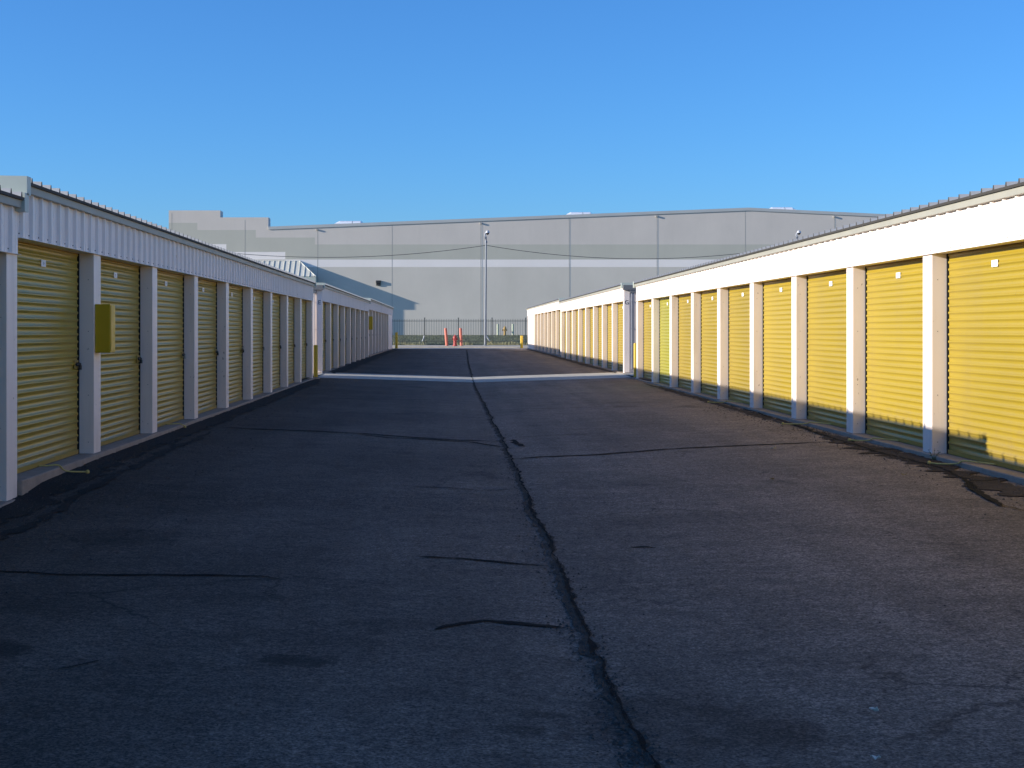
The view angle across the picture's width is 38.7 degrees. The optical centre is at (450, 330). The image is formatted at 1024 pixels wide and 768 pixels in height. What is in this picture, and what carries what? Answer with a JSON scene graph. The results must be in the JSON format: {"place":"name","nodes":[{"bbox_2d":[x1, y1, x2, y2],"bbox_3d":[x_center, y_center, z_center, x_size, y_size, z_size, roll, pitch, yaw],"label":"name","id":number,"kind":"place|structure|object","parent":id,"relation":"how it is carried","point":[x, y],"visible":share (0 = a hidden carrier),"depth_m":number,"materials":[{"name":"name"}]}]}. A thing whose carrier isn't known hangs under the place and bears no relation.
{"place":"outdoors","nodes":[
{"label":"outdoors","id":0,"kind":"place"},
{"bbox_2d":[0,185,28,507],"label":"storage building","id":1,"kind":"structure","parent":0,"point":[12,204],"depth_m":12.51,"materials":[{"name":"metal"}]},
{"bbox_2d":[392,334,527,344],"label":"grass bank","id":2,"kind":"structure","parent":0,"point":[470,338],"depth_m":111.66,"materials":[{"name":"green plant"}]},
{"bbox_2d":[392,318,527,344],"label":"iron fence","id":3,"kind":"object","parent":2,"relation":"on","point":[458,341],"visible":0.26,"depth_m":101.39,"materials":[{"name":"black metal"}]},
{"bbox_2d":[169,207,884,334],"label":"warehouse","id":4,"kind":"structure","parent":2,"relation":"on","point":[442,284],"depth_m":128.00,"materials":[{"name":"metal"}]},
{"bbox_2d":[392,345,527,348],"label":"verge pavement","id":5,"kind":"structure","parent":0,"point":[459,347],"depth_m":97.50,"materials":[{"name":"concrete"}]},
{"bbox_2d":[394,332,398,348],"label":"guard post","id":6,"kind":"object","parent":5,"relation":"on","point":[396,340],"visible":0.88,"depth_m":95.53,"materials":[{"name":"yellow metal"}]},
{"bbox_2d":[444,328,447,345],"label":"hydrant post","id":7,"kind":"object","parent":5,"relation":"on","point":[446,337],"visible":0.82,"depth_m":98.92,"materials":[{"name":"red metal"}]},
{"bbox_2d":[452,335,457,345],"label":"fire hydrant","id":8,"kind":"object","parent":5,"relation":"on","point":[454,338],"visible":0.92,"depth_m":98.91,"materials":[{"name":"red metal"}]},
{"bbox_2d":[459,328,462,345],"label":"hydrant post","id":9,"kind":"object","parent":5,"relation":"on","point":[460,336],"visible":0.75,"depth_m":98.92,"materials":[{"name":"red metal"}]},
{"bbox_2d":[484,230,489,345],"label":"camera pole","id":10,"kind":"object","parent":5,"relation":"on","point":[487,232],"visible":0.98,"depth_m":100.36,"materials":[{"name":"grey metal"}]},
{"bbox_2d":[238,245,484,257],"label":"overhead wire","id":11,"kind":"object","parent":10,"relation":"attached to","point":[362,256],"visible":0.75,"depth_m":100.39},
{"bbox_2d":[487,245,738,258],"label":"overhead wire","id":12,"kind":"object","parent":10,"relation":"attached to","point":[614,258],"visible":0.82,"depth_m":100.39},
{"bbox_2d":[520,336,522,347],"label":"guard post","id":13,"kind":"object","parent":5,"relation":"on","point":[521,341],"visible":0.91,"depth_m":96.63,"materials":[{"name":"yellow metal"}]},
{"bbox_2d":[0,349,1023,767],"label":"asphalt road","id":14,"kind":"structure","parent":0,"point":[316,563],"depth_m":8.75,"materials":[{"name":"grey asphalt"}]},
{"bbox_2d":[38,464,89,472],"bbox_3d":[-3.727,1.334,14.054,0.495,0.107,0.050,0,0,-29],"label":"pull rope","id":15,"kind":"object","parent":14,"relation":"on","point":[86,471],"visible":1,"depth_m":14.04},
{"bbox_2d":[0,175,315,495],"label":"storage building","id":16,"kind":"structure","parent":14,"relation":"on","point":[204,330],"depth_m":17.84,"materials":[{"name":"metal"}]},
{"bbox_2d":[17,241,81,473],"bbox_3d":[-3.973,0.232,14.153,0.101,2.157,2.745,0,0,0],"label":"roll up door","id":17,"kind":"structure","parent":16,"relation":"in","point":[48,364],"depth_m":14.30,"materials":[{"name":"paint"}]},
{"bbox_2d":[95,304,114,352],"bbox_3d":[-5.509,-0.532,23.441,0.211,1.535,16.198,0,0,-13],"label":"meter box","id":18,"kind":"object","parent":16,"relation":"attached to","point":[104,328],"visible":0.9,"depth_m":15.56,"materials":[{"name":"yellow paint"}]},
{"bbox_2d":[101,259,141,445],"bbox_3d":[-3.973,0.232,17.197,0.101,2.157,2.745,0,0,0],"label":"roll up door","id":19,"kind":"structure","parent":16,"relation":"in","point":[120,282],"depth_m":17.57,"materials":[{"name":"paint"}]},
{"bbox_2d":[157,270,185,426],"bbox_3d":[-3.973,0.232,20.248,0.101,2.157,2.745,0,0,0],"label":"roll up door","id":20,"kind":"structure","parent":16,"relation":"in","point":[171,356],"depth_m":20.59,"materials":[{"name":"paint"}]},
{"bbox_2d":[198,279,218,413],"bbox_3d":[-3.973,0.232,23.298,0.101,2.157,2.745,0,0,0],"label":"roll up door","id":21,"kind":"structure","parent":16,"relation":"in","point":[207,290],"depth_m":23.75,"materials":[{"name":"paint"}]},
{"bbox_2d":[229,285,243,403],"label":"roll up door","id":22,"kind":"structure","parent":16,"relation":"in","point":[236,350],"depth_m":26.88,"materials":[{"name":"paint"}]},
{"bbox_2d":[253,290,264,395],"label":"roll up door","id":23,"kind":"structure","parent":16,"relation":"in","point":[258,348],"depth_m":29.95,"materials":[{"name":"paint"}]},
{"bbox_2d":[272,294,280,389],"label":"roll up door","id":24,"kind":"structure","parent":16,"relation":"in","point":[276,346],"depth_m":33.03,"materials":[{"name":"paint"}]},
{"bbox_2d":[288,297,294,383],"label":"roll up door","id":25,"kind":"structure","parent":16,"relation":"in","point":[291,345],"depth_m":36.12,"materials":[{"name":"paint"}]},
{"bbox_2d":[302,300,306,378],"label":"roll up door","id":26,"kind":"structure","parent":16,"relation":"in","point":[304,344],"depth_m":39.37,"materials":[{"name":"paint"}]},
{"bbox_2d":[313,345,319,378],"bbox_3d":[-3.735,0.975,40.340,0.228,1.170,0.228,0,0,0],"label":"guard post","id":27,"kind":"object","parent":14,"relation":"on","point":[315,361],"visible":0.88,"depth_m":40.29,"materials":[{"name":"yellow metal"}]},
{"bbox_2d":[313,283,370,373],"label":"storage building","id":28,"kind":"structure","parent":14,"relation":"on","point":[340,328],"depth_m":50.06,"materials":[{"name":"metal"}]},
{"bbox_2d":[323,303,325,370],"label":"roll up door","id":29,"kind":"structure","parent":28,"relation":"in","point":[324,339],"depth_m":45.67,"materials":[{"name":"paint"}]},
{"bbox_2d":[331,304,333,367],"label":"roll up door","id":30,"kind":"structure","parent":28,"relation":"in","point":[332,339],"depth_m":48.77,"materials":[{"name":"paint"}]},
{"bbox_2d":[338,306,340,365],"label":"roll up door","id":31,"kind":"structure","parent":28,"relation":"in","point":[339,339],"depth_m":51.84,"materials":[{"name":"paint"}]},
{"bbox_2d":[345,307,346,363],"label":"roll up door","id":32,"kind":"structure","parent":28,"relation":"in","point":[345,307],"depth_m":55.02,"materials":[{"name":"paint"}]},
{"bbox_2d":[351,309,351,361],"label":"roll up door","id":33,"kind":"structure","parent":28,"relation":"in","point":[351,309],"depth_m":58.23,"materials":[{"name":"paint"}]},
{"bbox_2d":[356,310,356,359],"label":"roll up door","id":34,"kind":"structure","parent":28,"relation":"in","point":[356,310],"depth_m":61.28,"materials":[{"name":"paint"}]},
{"bbox_2d":[365,298,393,356],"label":"storage building","id":35,"kind":"structure","parent":14,"relation":"on","point":[380,335],"depth_m":79.91,"materials":[{"name":"metal"}]},
{"bbox_2d":[369,316,372,329],"bbox_3d":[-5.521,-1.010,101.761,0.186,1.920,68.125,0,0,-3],"label":"meter box","id":36,"kind":"object","parent":35,"relation":"attached to","point":[370,322],"visible":0.88,"depth_m":67.75,"materials":[{"name":"yellow paint"}]},
{"bbox_2d":[318,372,629,381],"bbox_3d":[0.665,1.350,42.375,8.830,0.188,3.250,0,0,0],"label":"drain pan","id":37,"kind":"object","parent":14,"relation":"on","point":[475,379],"visible":0.99,"depth_m":41.96,"materials":[{"name":"concrete"}]},
{"bbox_2d":[526,298,565,356],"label":"storage building","id":38,"kind":"structure","parent":14,"relation":"on","point":[544,327],"depth_m":79.91,"materials":[{"name":"metal"}]},
{"bbox_2d":[543,313,543,350],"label":"roll up door","id":39,"kind":"structure","parent":38,"relation":"in","point":[543,313],"depth_m":82.94,"materials":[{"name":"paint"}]},
{"bbox_2d":[555,311,555,352],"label":"roll up door","id":40,"kind":"structure","parent":38,"relation":"in","point":[555,311],"depth_m":73.52,"materials":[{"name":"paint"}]},
{"bbox_2d":[559,310,559,353],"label":"roll up door","id":41,"kind":"structure","parent":38,"relation":"in","point":[559,310],"depth_m":70.74,"materials":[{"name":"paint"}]},
{"bbox_2d":[559,283,635,373],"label":"storage building","id":42,"kind":"structure","parent":14,"relation":"on","point":[598,327],"depth_m":49.18,"materials":[{"name":"metal"}]},
{"bbox_2d":[565,312,565,357],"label":"roll up door","id":43,"kind":"structure","parent":42,"relation":"in","point":[565,312],"depth_m":67.12,"materials":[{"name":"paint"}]},
{"bbox_2d":[570,311,571,358],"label":"roll up door","id":44,"kind":"structure","parent":42,"relation":"in","point":[570,311],"depth_m":63.98,"materials":[{"name":"paint"}]},
{"bbox_2d":[576,310,577,360],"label":"roll up door","id":45,"kind":"structure","parent":42,"relation":"in","point":[576,310],"depth_m":60.79,"materials":[{"name":"paint"}]},
{"bbox_2d":[583,309,584,361],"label":"roll up door","id":46,"kind":"structure","parent":42,"relation":"in","point":[583,309],"depth_m":57.75,"materials":[{"name":"paint"}]},
{"bbox_2d":[590,307,592,363],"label":"roll up door","id":47,"kind":"structure","parent":42,"relation":"in","point":[591,309],"depth_m":54.74,"materials":[{"name":"paint"}]},
{"bbox_2d":[598,306,601,365],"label":"roll up door","id":48,"kind":"structure","parent":42,"relation":"in","point":[599,307],"depth_m":51.56,"materials":[{"name":"paint"}]},
{"bbox_2d":[607,304,611,368],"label":"roll up door","id":49,"kind":"structure","parent":42,"relation":"in","point":[609,307],"depth_m":48.55,"materials":[{"name":"paint"}]},
{"bbox_2d":[618,302,622,370],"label":"roll up door","id":50,"kind":"structure","parent":42,"relation":"in","point":[620,305],"depth_m":45.39,"materials":[{"name":"paint"}]},
{"bbox_2d":[632,343,635,378],"bbox_3d":[5.135,0.950,40.420,0.209,1.220,0.209,0,0,0],"label":"guard post","id":51,"kind":"object","parent":14,"relation":"on","point":[634,377],"visible":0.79,"depth_m":40.37,"materials":[{"name":"yellow metal"}]},
{"bbox_2d":[707,401,742,402],"bbox_3d":[5.068,1.317,26.816,0.063,0.069,1.117,0,0,-25],"label":"pull rope","id":52,"kind":"object","parent":14,"relation":"on","point":[723,402],"visible":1,"depth_m":26.97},
{"bbox_2d":[781,421,830,424],"bbox_3d":[5.058,1.320,20.645,0.077,0.075,0.997,0,0,-30],"label":"pull rope","id":53,"kind":"object","parent":14,"relation":"on","point":[782,423],"visible":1,"depth_m":20.70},
{"bbox_2d":[633,178,1023,484],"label":"storage building","id":54,"kind":"structure","parent":14,"relation":"on","point":[905,327],"depth_m":17.95,"materials":[{"name":"metal"}]},
{"bbox_2d":[643,300,651,378],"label":"roll up door","id":55,"kind":"structure","parent":54,"relation":"in","point":[647,305],"depth_m":39.17,"materials":[{"name":"paint"}]},
{"bbox_2d":[659,297,669,384],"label":"roll up door","id":56,"kind":"structure","parent":54,"relation":"in","point":[664,303],"depth_m":36.05,"materials":[{"name":"paint"}]},
{"bbox_2d":[678,294,690,389],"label":"roll up door","id":57,"kind":"structure","parent":54,"relation":"in","point":[684,301],"depth_m":32.97,"materials":[{"name":"paint"}]},
{"bbox_2d":[701,290,716,395],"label":"roll up door","id":58,"kind":"structure","parent":54,"relation":"in","point":[708,298],"depth_m":29.81,"materials":[{"name":"paint"}]},
{"bbox_2d":[728,284,749,404],"bbox_3d":[5.317,0.232,26.370,0.071,2.157,2.700,0,0,0],"label":"roll up door","id":59,"kind":"structure","parent":54,"relation":"in","point":[739,296],"depth_m":26.71,"materials":[{"name":"paint"}]},
{"bbox_2d":[763,278,790,414],"bbox_3d":[5.317,0.232,23.320,0.071,2.157,2.700,0,0,0],"label":"roll up door","id":60,"kind":"structure","parent":54,"relation":"in","point":[777,293],"depth_m":23.60,"materials":[{"name":"paint"}]},
{"bbox_2d":[807,269,846,428],"bbox_3d":[5.317,0.232,20.270,0.071,2.157,2.700,0,0,0],"label":"roll up door","id":61,"kind":"structure","parent":54,"relation":"in","point":[826,292],"depth_m":20.47,"materials":[{"name":"paint"}]},
{"bbox_2d":[865,258,922,446],"bbox_3d":[5.317,0.232,17.220,0.071,2.157,2.700,0,0,0],"label":"roll up door","id":62,"kind":"structure","parent":54,"relation":"in","point":[894,290],"depth_m":17.34,"materials":[{"name":"paint"}]},
{"bbox_2d":[947,242,1023,471],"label":"roll up door","id":63,"kind":"structure","parent":54,"relation":"in","point":[985,286],"depth_m":14.37,"materials":[{"name":"paint"}]},
{"bbox_2d":[848,438,898,440],"bbox_3d":[5.092,1.320,17.536,0.040,0.074,0.861,0,0,-28],"label":"pull rope","id":64,"kind":"object","parent":14,"relation":"on","point":[849,439],"visible":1,"depth_m":17.55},
{"bbox_2d":[927,460,995,464],"bbox_3d":[5.084,1.321,14.487,0.045,0.079,0.870,0,0,-29],"label":"pull rope","id":65,"kind":"object","parent":14,"relation":"on","point":[929,462],"visible":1,"depth_m":14.51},
{"bbox_2d":[0,0,1023,228],"label":"sky","id":66,"kind":"structure","parent":0,"point":[287,112],"materials":[{"name":"blue"}]},
{"bbox_2d":[869,707,878,710],"bbox_3d":[1.748,1.559,6.014,0.027,0.022,0.030,0,0,-38],"label":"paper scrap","id":67,"kind":"object","parent":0,"point":[874,709],"visible":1,"depth_m":6.01,"materials":[{"name":"white paper"}]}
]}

